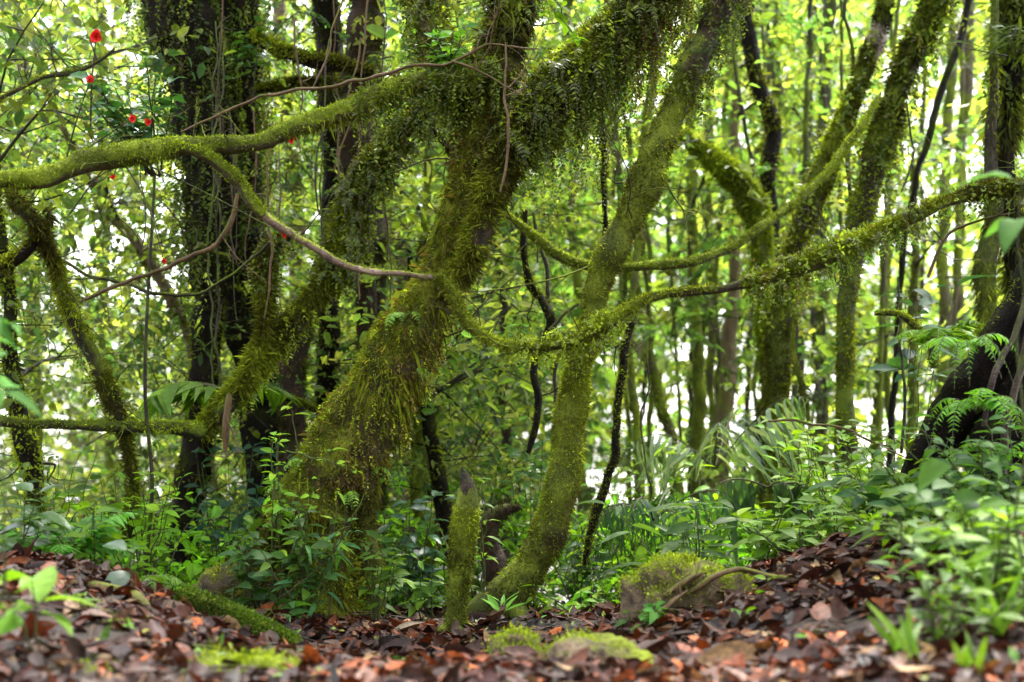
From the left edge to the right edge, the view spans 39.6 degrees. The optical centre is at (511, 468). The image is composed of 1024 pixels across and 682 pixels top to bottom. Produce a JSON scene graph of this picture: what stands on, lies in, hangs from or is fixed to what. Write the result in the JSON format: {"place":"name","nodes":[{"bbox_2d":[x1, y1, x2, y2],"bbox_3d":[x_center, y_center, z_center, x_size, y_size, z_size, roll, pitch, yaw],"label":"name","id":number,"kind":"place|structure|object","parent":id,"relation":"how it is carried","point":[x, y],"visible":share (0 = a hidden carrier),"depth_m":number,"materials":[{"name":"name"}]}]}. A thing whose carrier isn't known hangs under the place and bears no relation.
{"place":"outdoors","nodes":[
{"label":"outdoors","id":0,"kind":"place"},
{"bbox_2d":[0,0,1022,503],"label":"sky","id":1,"kind":"structure","parent":0,"point":[85,255],"materials":[{"name":"white"}]},
{"bbox_2d":[0,499,1023,681],"bbox_3d":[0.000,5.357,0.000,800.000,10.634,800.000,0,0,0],"label":"ground","id":2,"kind":"structure","parent":0,"point":[100,627],"depth_m":4.69,"materials":[{"name":"brown plant"}]},
{"bbox_2d":[0,317,43,603],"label":"sapling","id":3,"kind":"object","parent":2,"relation":"on","point":[20,396],"visible":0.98,"depth_m":4.00,"materials":[{"name":"green plant"}]},
{"bbox_2d":[0,482,74,553],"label":"shrub","id":4,"kind":"object","parent":2,"relation":"on","point":[32,527],"visible":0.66,"depth_m":6.30,"materials":[{"name":"green plant"}]},
{"bbox_2d":[0,565,98,652],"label":"seedling","id":5,"kind":"object","parent":2,"relation":"on","point":[41,584],"visible":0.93,"depth_m":4.10,"materials":[{"name":"green plant"}]},
{"bbox_2d":[0,446,111,538],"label":"shrub","id":6,"kind":"object","parent":2,"relation":"on","point":[83,486],"visible":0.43,"depth_m":7.64,"materials":[{"name":"green plant"}]},
{"bbox_2d":[0,512,138,566],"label":"fern","id":7,"kind":"object","parent":2,"relation":"on","point":[119,519],"visible":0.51,"depth_m":6.48,"materials":[{"name":"green plant"}]},
{"bbox_2d":[0,0,139,461],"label":"slender tree","id":8,"kind":"object","parent":2,"relation":"on","point":[39,432],"visible":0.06,"depth_m":12.96,"materials":[{"name":"green plant"}]},
{"bbox_2d":[21,501,122,569],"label":"shrub","id":9,"kind":"object","parent":2,"relation":"on","point":[101,509],"visible":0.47,"depth_m":6.49,"materials":[{"name":"green plant"}]},
{"bbox_2d":[5,0,164,504],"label":"slender tree","id":10,"kind":"object","parent":2,"relation":"on","point":[109,460],"visible":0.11,"depth_m":13.96,"materials":[{"name":"green plant"}]},
{"bbox_2d":[0,0,236,537],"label":"slender tree","id":11,"kind":"object","parent":2,"relation":"on","point":[26,446],"visible":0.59,"depth_m":8.38,"materials":[{"name":"green plant"}]},
{"bbox_2d":[49,464,236,587],"bbox_3d":[-2.026,0.345,7.670,0.919,0.744,0.632,0,0,18],"label":"shrub","id":12,"kind":"object","parent":2,"relation":"on","point":[138,524],"visible":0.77,"depth_m":7.57,"materials":[{"name":"green plant"}]},
{"bbox_2d":[0,0,304,561],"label":"slender tree","id":13,"kind":"object","parent":2,"relation":"on","point":[159,277],"visible":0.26,"depth_m":9.77,"materials":[{"name":"green plant"}]},
{"bbox_2d":[61,29,294,575],"bbox_3d":[-1.835,-0.732,7.311,1.390,2.984,0.609,0,0,31],"label":"flowering shrub","id":14,"kind":"object","parent":2,"relation":"on","point":[133,125],"visible":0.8,"depth_m":7.42,"materials":[{"name":"green plant"}]},
{"bbox_2d":[78,193,285,302],"bbox_3d":[-1.773,-1.169,7.686,1.166,0.602,0.320,0,0,6],"label":"liana","id":15,"kind":"object","parent":14,"relation":"hanging from","point":[225,231],"visible":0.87,"depth_m":7.59,"materials":[{"name":"beige plant"}]},
{"bbox_2d":[118,0,279,585],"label":"dark tree","id":16,"kind":"object","parent":2,"relation":"on","point":[160,17],"visible":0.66,"depth_m":8.89,"materials":[{"name":"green plant"}]},
{"bbox_2d":[245,28,377,98],"bbox_3d":[-1.207,-2.475,8.761,0.799,0.421,0.557,0,0,0],"label":"liana","id":17,"kind":"object","parent":16,"relation":"attached to","point":[278,48],"visible":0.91,"depth_m":8.57,"materials":[{"name":"green plant"}]},
{"bbox_2d":[172,584,301,643],"bbox_3d":[-1.156,0.619,5.999,0.602,0.274,0.175,0,0,19],"label":"mossy log","id":18,"kind":"object","parent":2,"relation":"on","point":[200,601],"visible":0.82,"depth_m":5.97,"materials":[{"name":"green plant"}]},
{"bbox_2d":[189,559,289,609],"bbox_3d":[-1.386,0.768,7.296,0.580,0.695,0.544,0,0,0],"label":"mossy mound","id":19,"kind":"object","parent":2,"relation":"on","point":[216,577],"visible":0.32,"depth_m":7.13,"materials":[{"name":"green plant"}]},
{"bbox_2d":[184,442,296,562],"bbox_3d":[-1.627,0.330,8.325,0.722,0.975,0.521,0,0,-45],"label":"shrub","id":20,"kind":"object","parent":2,"relation":"on","point":[237,521],"visible":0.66,"depth_m":8.25,"materials":[{"name":"green plant"}]},
{"bbox_2d":[188,643,301,673],"bbox_3d":[-0.817,0.700,4.293,0.454,0.340,0.347,0,0,0],"label":"mossy rock","id":21,"kind":"object","parent":2,"relation":"on","point":[213,658],"visible":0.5,"depth_m":4.29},
{"bbox_2d":[141,0,395,551],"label":"dark tree","id":22,"kind":"object","parent":2,"relation":"on","point":[242,12],"visible":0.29,"depth_m":9.16,"materials":[{"name":"brown plant"}]},
{"bbox_2d":[216,519,325,609],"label":"creeper","id":23,"kind":"object","parent":2,"relation":"on","point":[242,559],"visible":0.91,"depth_m":6.92,"materials":[{"name":"green plant"}]},
{"bbox_2d":[243,501,357,614],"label":"creeper","id":24,"kind":"object","parent":2,"relation":"on","point":[304,566],"visible":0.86,"depth_m":6.87,"materials":[{"name":"green plant"}]},
{"bbox_2d":[270,530,364,617],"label":"sapling","id":25,"kind":"object","parent":2,"relation":"on","point":[328,570],"visible":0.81,"depth_m":6.89,"materials":[{"name":"green plant"}]},
{"bbox_2d":[0,0,637,600],"bbox_3d":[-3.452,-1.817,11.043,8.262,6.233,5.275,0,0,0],"label":"thicket foliage","id":26,"kind":"object","parent":2,"relation":"on","point":[28,312],"visible":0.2,"depth_m":9.84,"materials":[{"name":"green plant"}]},
{"bbox_2d":[272,205,375,481],"bbox_3d":[-1.179,-0.332,8.899,0.670,2.721,0.331,0,0,0],"label":"brown tree","id":27,"kind":"object","parent":2,"relation":"on","point":[298,363],"visible":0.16,"depth_m":8.84,"materials":[{"name":"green plant"}]},
{"bbox_2d":[309,0,345,417],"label":"dark tree","id":28,"kind":"object","parent":2,"relation":"on","point":[324,8],"visible":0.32,"depth_m":9.53,"materials":[{"name":"brown plant"}]},
{"bbox_2d":[261,0,402,310],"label":"slender tree","id":29,"kind":"object","parent":2,"relation":"on","point":[280,9],"visible":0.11,"depth_m":12.74,"materials":[{"name":"plant"}]},
{"bbox_2d":[333,0,397,567],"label":"red barked tree","id":30,"kind":"object","parent":2,"relation":"on","point":[357,8],"visible":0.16,"depth_m":9.32,"materials":[{"name":"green plant"}]},
{"bbox_2d":[346,530,410,620],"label":"shrub","id":31,"kind":"object","parent":2,"relation":"on","point":[381,591],"visible":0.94,"depth_m":6.99,"materials":[{"name":"green plant"}]},
{"bbox_2d":[271,0,489,559],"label":"slender tree","id":32,"kind":"object","parent":2,"relation":"on","point":[399,282],"visible":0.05,"depth_m":12.42,"materials":[{"name":"green plant"}]},
{"bbox_2d":[0,0,783,600],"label":"woodland","id":33,"kind":"object","parent":2,"relation":"on","point":[68,442],"visible":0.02,"depth_m":34.51,"materials":[{"name":"green plant"}]},
{"bbox_2d":[375,490,456,610],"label":"shrub","id":34,"kind":"object","parent":2,"relation":"on","point":[424,551],"visible":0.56,"depth_m":8.00,"materials":[{"name":"green plant"}]},
{"bbox_2d":[373,553,496,620],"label":"shrub","id":35,"kind":"object","parent":2,"relation":"on","point":[420,593],"visible":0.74,"depth_m":7.31,"materials":[{"name":"green plant"}]},
{"bbox_2d":[0,466,884,608],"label":"undergrowth","id":36,"kind":"object","parent":2,"relation":"on","point":[190,572],"visible":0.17,"depth_m":8.43,"materials":[{"name":"green plant"}]},
{"bbox_2d":[0,0,896,616],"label":"mossy tree","id":37,"kind":"object","parent":2,"relation":"on","point":[366,408],"depth_m":7.33,"materials":[{"name":"green plant"}]},
{"bbox_2d":[0,93,451,454],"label":"mossy limb","id":38,"kind":"object","parent":37,"relation":"attached to","point":[273,336],"visible":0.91,"depth_m":7.91,"materials":[{"name":"green plant"}]},
{"bbox_2d":[0,187,212,542],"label":"crooked branch","id":39,"kind":"object","parent":38,"relation":"attached to","point":[65,295],"visible":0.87,"depth_m":7.38,"materials":[{"name":"green plant"}]},
{"bbox_2d":[0,201,60,282],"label":"forked spur","id":40,"kind":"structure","parent":39,"relation":"attached to","point":[10,261],"depth_m":7.08,"materials":[{"name":"green plant"}]},
{"bbox_2d":[135,381,303,420],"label":"strap plant","id":41,"kind":"object","parent":38,"relation":"on","point":[162,399],"visible":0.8,"depth_m":8.11,"materials":[{"name":"green plant"}]},
{"bbox_2d":[259,431,348,598],"bbox_3d":[-1.113,0.283,7.187,0.499,0.946,0.319,0,0,26],"label":"creeper","id":42,"kind":"object","parent":37,"relation":"attached to","point":[275,507],"visible":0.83,"depth_m":7.18,"materials":[{"name":"green plant"}]},
{"bbox_2d":[181,0,538,132],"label":"liana","id":43,"kind":"object","parent":37,"relation":"attached to","point":[378,75],"visible":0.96,"depth_m":6.99,"materials":[{"name":"beige plant"}]},
{"bbox_2d":[515,209,559,453],"bbox_3d":[0.184,-0.804,8.375,0.339,1.432,0.387,0,0,0],"label":"liana","id":44,"kind":"object","parent":37,"relation":"hanging from","point":[539,296],"visible":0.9,"depth_m":8.28,"materials":[{"name":"brown plant"}]},
{"bbox_2d":[424,151,1023,372],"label":"long branch","id":45,"kind":"object","parent":37,"relation":"attached to","point":[836,250],"visible":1,"depth_m":6.92,"materials":[{"name":"green plant"}]},
{"bbox_2d":[279,161,624,597],"bbox_3d":[-0.570,-0.511,9.291,2.265,3.309,2.335,0,0,39],"label":"tree","id":46,"kind":"object","parent":2,"relation":"on","point":[428,427],"visible":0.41,"depth_m":9.16,"materials":[{"name":"green plant"}]},
{"bbox_2d":[425,467,481,634],"bbox_3d":[-0.267,0.459,6.689,0.246,0.941,0.427,0,0,15],"label":"mossy stump","id":47,"kind":"object","parent":2,"relation":"on","point":[463,530],"visible":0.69,"depth_m":6.66,"materials":[{"name":"green plant"}]},
{"bbox_2d":[352,0,587,606],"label":"slender tree","id":48,"kind":"object","parent":2,"relation":"on","point":[379,32],"visible":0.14,"depth_m":9.46,"materials":[{"name":"green plant"}]},
{"bbox_2d":[477,500,521,588],"bbox_3d":[-0.050,0.552,7.707,0.405,0.791,0.324,0,0,29],"label":"hooked stump","id":49,"kind":"object","parent":2,"relation":"on","point":[501,512],"visible":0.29,"depth_m":7.65,"materials":[{"name":"brown wood"}]},
{"bbox_2d":[481,621,546,658],"bbox_3d":[0.009,0.694,5.103,0.252,0.309,0.241,0,0,0],"label":"mossy rock","id":50,"kind":"object","parent":2,"relation":"on","point":[513,636],"visible":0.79,"depth_m":5.07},
{"bbox_2d":[376,32,653,562],"bbox_3d":[-0.151,-1.102,11.568,2.858,5.001,3.086,0,0,0],"label":"slender tree","id":51,"kind":"object","parent":2,"relation":"on","point":[571,224],"visible":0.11,"depth_m":11.46,"materials":[{"name":"green plant"}]},
{"bbox_2d":[469,436,636,608],"bbox_3d":[0.309,0.385,9.120,0.948,1.173,0.819,0,0,-32],"label":"sapling","id":52,"kind":"object","parent":2,"relation":"on","point":[536,445],"visible":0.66,"depth_m":8.99,"materials":[{"name":"green plant"}]},
{"bbox_2d":[503,532,619,609],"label":"shrub","id":53,"kind":"object","parent":2,"relation":"on","point":[585,576],"visible":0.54,"depth_m":8.19,"materials":[{"name":"green plant"}]},
{"bbox_2d":[469,0,685,579],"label":"slender tree","id":54,"kind":"object","parent":2,"relation":"on","point":[577,282],"visible":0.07,"depth_m":13.17,"materials":[{"name":"green plant"}]},
{"bbox_2d":[540,624,657,669],"bbox_3d":[0.302,0.756,4.745,0.426,0.466,0.345,0,0,0],"label":"mossy rock","id":55,"kind":"object","parent":2,"relation":"on","point":[603,646],"visible":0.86,"depth_m":4.69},
{"bbox_2d":[576,311,644,572],"bbox_3d":[0.566,-0.158,7.833,0.424,1.473,0.342,0,0,39],"label":"liana","id":56,"kind":"object","parent":2,"relation":"on","point":[603,490],"visible":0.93,"depth_m":7.88,"materials":[{"name":"brown plant"}]},
{"bbox_2d":[467,0,758,621],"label":"leaning tree","id":57,"kind":"object","parent":2,"relation":"on","point":[536,556],"visible":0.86,"depth_m":7.24,"materials":[{"name":"green plant"}]},
{"bbox_2d":[505,95,882,272],"bbox_3d":[1.211,-1.683,8.073,2.579,1.278,0.450,0,0,-26],"label":"sagging liana","id":58,"kind":"object","parent":57,"relation":"hanging from","point":[543,243],"visible":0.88,"depth_m":7.85,"materials":[{"name":"green plant"}]},
{"bbox_2d":[231,0,1023,590],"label":"woodland","id":59,"kind":"object","parent":2,"relation":"on","point":[873,258],"visible":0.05,"depth_m":33.31,"materials":[{"name":"green plant"}]},
{"bbox_2d":[525,0,764,513],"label":"slender tree","id":60,"kind":"object","parent":2,"relation":"on","point":[669,428],"visible":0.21,"depth_m":12.46,"materials":[{"name":"green plant"}]},
{"bbox_2d":[268,0,1023,604],"bbox_3d":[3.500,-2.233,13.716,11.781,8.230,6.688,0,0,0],"label":"sunlit foliage","id":61,"kind":"object","parent":2,"relation":"on","point":[824,346],"visible":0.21,"depth_m":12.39,"materials":[{"name":"green plant"}]},
{"bbox_2d":[559,487,746,600],"bbox_3d":[0.769,0.452,7.975,0.995,0.698,0.973,0,0,-29],"label":"palm","id":62,"kind":"object","parent":2,"relation":"on","point":[638,507],"visible":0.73,"depth_m":7.84,"materials":[{"name":"green plant"}]},
{"bbox_2d":[574,499,741,575],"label":"shrub","id":63,"kind":"object","parent":2,"relation":"on","point":[682,527],"visible":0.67,"depth_m":7.34,"materials":[{"name":"green plant"}]},
{"bbox_2d":[527,0,815,548],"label":"slender tree","id":64,"kind":"object","parent":2,"relation":"on","point":[698,418],"visible":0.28,"depth_m":12.95,"materials":[{"name":"green plant"}]},
{"bbox_2d":[574,0,777,550],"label":"slender tree","id":65,"kind":"object","parent":2,"relation":"on","point":[638,252],"visible":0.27,"depth_m":10.48,"materials":[{"name":"green plant"}]},
{"bbox_2d":[613,549,757,629],"bbox_3d":[0.747,0.618,6.012,0.594,0.564,0.459,0,0,-12],"label":"mossy rock","id":66,"kind":"object","parent":2,"relation":"on","point":[641,586],"visible":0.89,"depth_m":5.86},
{"bbox_2d":[618,396,825,504],"bbox_3d":[1.453,-0.068,9.164,1.222,0.776,1.185,0,0,-40],"label":"palm","id":67,"kind":"object","parent":2,"relation":"on","point":[676,459],"visible":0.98,"depth_m":9.12,"materials":[{"name":"green plant"}]},
{"bbox_2d":[679,125,776,560],"bbox_3d":[1.716,-0.698,10.989,0.976,3.936,0.384,0,0,0],"label":"snapped tree","id":68,"kind":"object","parent":2,"relation":"on","point":[715,160],"visible":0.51,"depth_m":10.94,"materials":[{"name":"green plant"}]},
{"bbox_2d":[633,0,857,546],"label":"slender tree","id":69,"kind":"object","parent":2,"relation":"on","point":[728,343],"visible":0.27,"depth_m":13.44,"materials":[{"name":"green plant"}]},
{"bbox_2d":[648,0,844,530],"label":"slender tree","id":70,"kind":"object","parent":2,"relation":"on","point":[709,374],"visible":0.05,"depth_m":14.97,"materials":[{"name":"green plant"}]},
{"bbox_2d":[705,478,820,566],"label":"palm","id":71,"kind":"object","parent":2,"relation":"on","point":[741,494],"visible":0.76,"depth_m":7.63,"materials":[{"name":"green plant"}]},
{"bbox_2d":[730,496,812,560],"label":"shrub","id":72,"kind":"object","parent":2,"relation":"on","point":[788,533],"visible":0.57,"depth_m":7.08,"materials":[{"name":"green plant"}]},
{"bbox_2d":[731,0,821,548],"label":"wavy tree","id":73,"kind":"object","parent":2,"relation":"on","point":[772,119],"visible":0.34,"depth_m":11.45,"materials":[{"name":"green plant"}]},
{"bbox_2d":[683,430,875,552],"bbox_3d":[1.551,0.233,8.095,0.678,0.887,1.173,0,0,-29],"label":"shrub","id":74,"kind":"object","parent":2,"relation":"on","point":[806,477],"visible":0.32,"depth_m":7.97,"materials":[{"name":"green plant"}]},
{"bbox_2d":[728,507,847,558],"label":"shrub","id":75,"kind":"object","parent":2,"relation":"on","point":[763,549],"visible":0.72,"depth_m":6.91,"materials":[{"name":"green plant"}]},
{"bbox_2d":[789,0,813,423],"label":"slender sapling","id":76,"kind":"object","parent":2,"relation":"on","point":[806,146],"visible":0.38,"depth_m":11.74,"materials":[{"name":"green plant"}]},
{"bbox_2d":[719,0,895,478],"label":"slender tree","id":77,"kind":"object","parent":2,"relation":"on","point":[802,362],"visible":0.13,"depth_m":14.94,"materials":[{"name":"green plant"}]},
{"bbox_2d":[705,0,923,509],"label":"slender tree","id":78,"kind":"object","parent":2,"relation":"on","point":[832,5],"visible":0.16,"depth_m":14.55,"materials":[{"name":"green plant"}]},
{"bbox_2d":[754,417,913,532],"bbox_3d":[1.942,0.191,8.289,1.092,0.988,0.819,0,0,0],"label":"shrub","id":79,"kind":"object","parent":2,"relation":"on","point":[796,432],"visible":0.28,"depth_m":8.23,"materials":[{"name":"green plant"}]},
{"bbox_2d":[776,454,956,531],"bbox_3d":[1.901,0.182,7.350,0.974,0.519,0.866,0,0,0],"label":"shrub","id":80,"kind":"object","parent":2,"relation":"on","point":[785,471],"visible":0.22,"depth_m":7.35,"materials":[{"name":"green plant"}]},
{"bbox_2d":[807,475,963,520],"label":"shrub","id":81,"kind":"object","parent":2,"relation":"on","point":[874,498],"visible":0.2,"depth_m":6.19,"materials":[{"name":"green plant"}]},
{"bbox_2d":[872,0,901,462],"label":"slender sapling","id":82,"kind":"object","parent":2,"relation":"on","point":[881,345],"visible":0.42,"depth_m":11.66,"materials":[{"name":"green plant"}]},
{"bbox_2d":[866,601,922,660],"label":"strap plant","id":83,"kind":"object","parent":2,"relation":"on","point":[906,636],"visible":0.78,"depth_m":3.90,"materials":[{"name":"green plant"}]},
{"bbox_2d":[831,0,967,527],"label":"mossy trunk tree","id":84,"kind":"object","parent":2,"relation":"on","point":[915,46],"visible":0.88,"depth_m":9.44,"materials":[{"name":"green plant"}]},
{"bbox_2d":[780,9,1023,450],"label":"tree","id":85,"kind":"object","parent":2,"relation":"on","point":[915,252],"visible":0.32,"depth_m":11.96,"materials":[{"name":"green plant"}]},
{"bbox_2d":[827,430,1021,518],"bbox_3d":[1.906,0.060,6.210,0.996,0.455,0.589,0,0,0],"label":"shrub","id":86,"kind":"object","parent":2,"relation":"on","point":[887,476],"visible":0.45,"depth_m":6.25,"materials":[{"name":"green plant"}]},
{"bbox_2d":[886,0,972,466],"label":"thin tree","id":87,"kind":"object","parent":2,"relation":"on","point":[949,67],"visible":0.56,"depth_m":10.98,"materials":[{"name":"brown plant"}]},
{"bbox_2d":[866,275,994,455],"bbox_3d":[2.275,-0.238,7.868,0.454,1.593,0.857,0,0,-8],"label":"sapling","id":88,"kind":"object","parent":2,"relation":"on","point":[894,364],"visible":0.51,"depth_m":7.91,"materials":[{"name":"green plant"}]},
{"bbox_2d":[852,485,1023,551],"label":"shrub","id":89,"kind":"object","parent":2,"relation":"on","point":[915,509],"visible":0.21,"depth_m":5.75,"materials":[{"name":"green plant"}]},
{"bbox_2d":[904,0,981,393],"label":"slender tree","id":90,"kind":"object","parent":2,"relation":"on","point":[941,262],"visible":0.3,"depth_m":13.96,"materials":[{"name":"green plant"}]},
{"bbox_2d":[868,508,1023,611],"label":"shrub","id":91,"kind":"object","parent":2,"relation":"on","point":[959,535],"visible":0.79,"depth_m":4.36,"materials":[{"name":"green plant"}]},
{"bbox_2d":[876,413,1023,503],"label":"shrub","id":92,"kind":"object","parent":2,"relation":"on","point":[989,459],"visible":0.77,"depth_m":5.78,"materials":[{"name":"green plant"}]},
{"bbox_2d":[884,0,1023,520],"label":"buttress tree","id":93,"kind":"object","parent":2,"relation":"on","point":[1003,321],"visible":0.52,"depth_m":6.88,"materials":[{"name":"black plant"}]},
{"bbox_2d":[903,333,1021,387],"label":"fern","id":94,"kind":"object","parent":93,"relation":"attached to","point":[946,341],"visible":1,"depth_m":6.10,"materials":[{"name":"green plant"}]},
{"bbox_2d":[927,388,1022,451],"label":"fern","id":95,"kind":"object","parent":93,"relation":"attached to","point":[995,402],"visible":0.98,"depth_m":5.99,"materials":[{"name":"green plant"}]},
{"bbox_2d":[888,458,1023,580],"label":"shrub","id":96,"kind":"object","parent":2,"relation":"on","point":[933,470],"visible":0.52,"depth_m":4.72,"materials":[{"name":"green plant"}]},
{"bbox_2d":[929,0,984,486],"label":"slender tree","id":97,"kind":"object","parent":2,"relation":"on","point":[969,85],"visible":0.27,"depth_m":14.46,"materials":[{"name":"green plant"}]},
{"bbox_2d":[949,0,964,370],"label":"slender sapling","id":98,"kind":"object","parent":2,"relation":"on","point":[955,294],"visible":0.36,"depth_m":14.41,"materials":[{"name":"green plant"}]},
{"bbox_2d":[900,550,1023,648],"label":"shrub","id":99,"kind":"object","parent":2,"relation":"on","point":[946,624],"visible":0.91,"depth_m":4.08,"materials":[{"name":"green plant"}]},
{"bbox_2d":[960,0,1005,471],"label":"ribbed tree","id":100,"kind":"object","parent":2,"relation":"on","point":[985,288],"visible":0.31,"depth_m":8.57,"materials":[{"name":"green plant"}]},
{"bbox_2d":[931,17,1023,68],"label":"epiphyte","id":101,"kind":"object","parent":100,"relation":"attached to","point":[1017,45],"visible":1,"depth_m":8.40,"materials":[{"name":"green plant"}]},
{"bbox_2d":[942,171,1023,627],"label":"sapling","id":102,"kind":"object","parent":2,"relation":"on","point":[1008,229],"visible":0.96,"depth_m":4.20,"materials":[{"name":"green plant"}]},
{"bbox_2d":[950,551,1023,639],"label":"strap plant","id":103,"kind":"object","parent":2,"relation":"on","point":[1003,625],"visible":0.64,"depth_m":4.13,"materials":[{"name":"green plant"}]},
{"bbox_2d":[972,0,1023,303],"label":"dark tree","id":104,"kind":"object","parent":2,"relation":"on","point":[1009,126],"visible":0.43,"depth_m":8.93,"materials":[{"name":"brown plant"}]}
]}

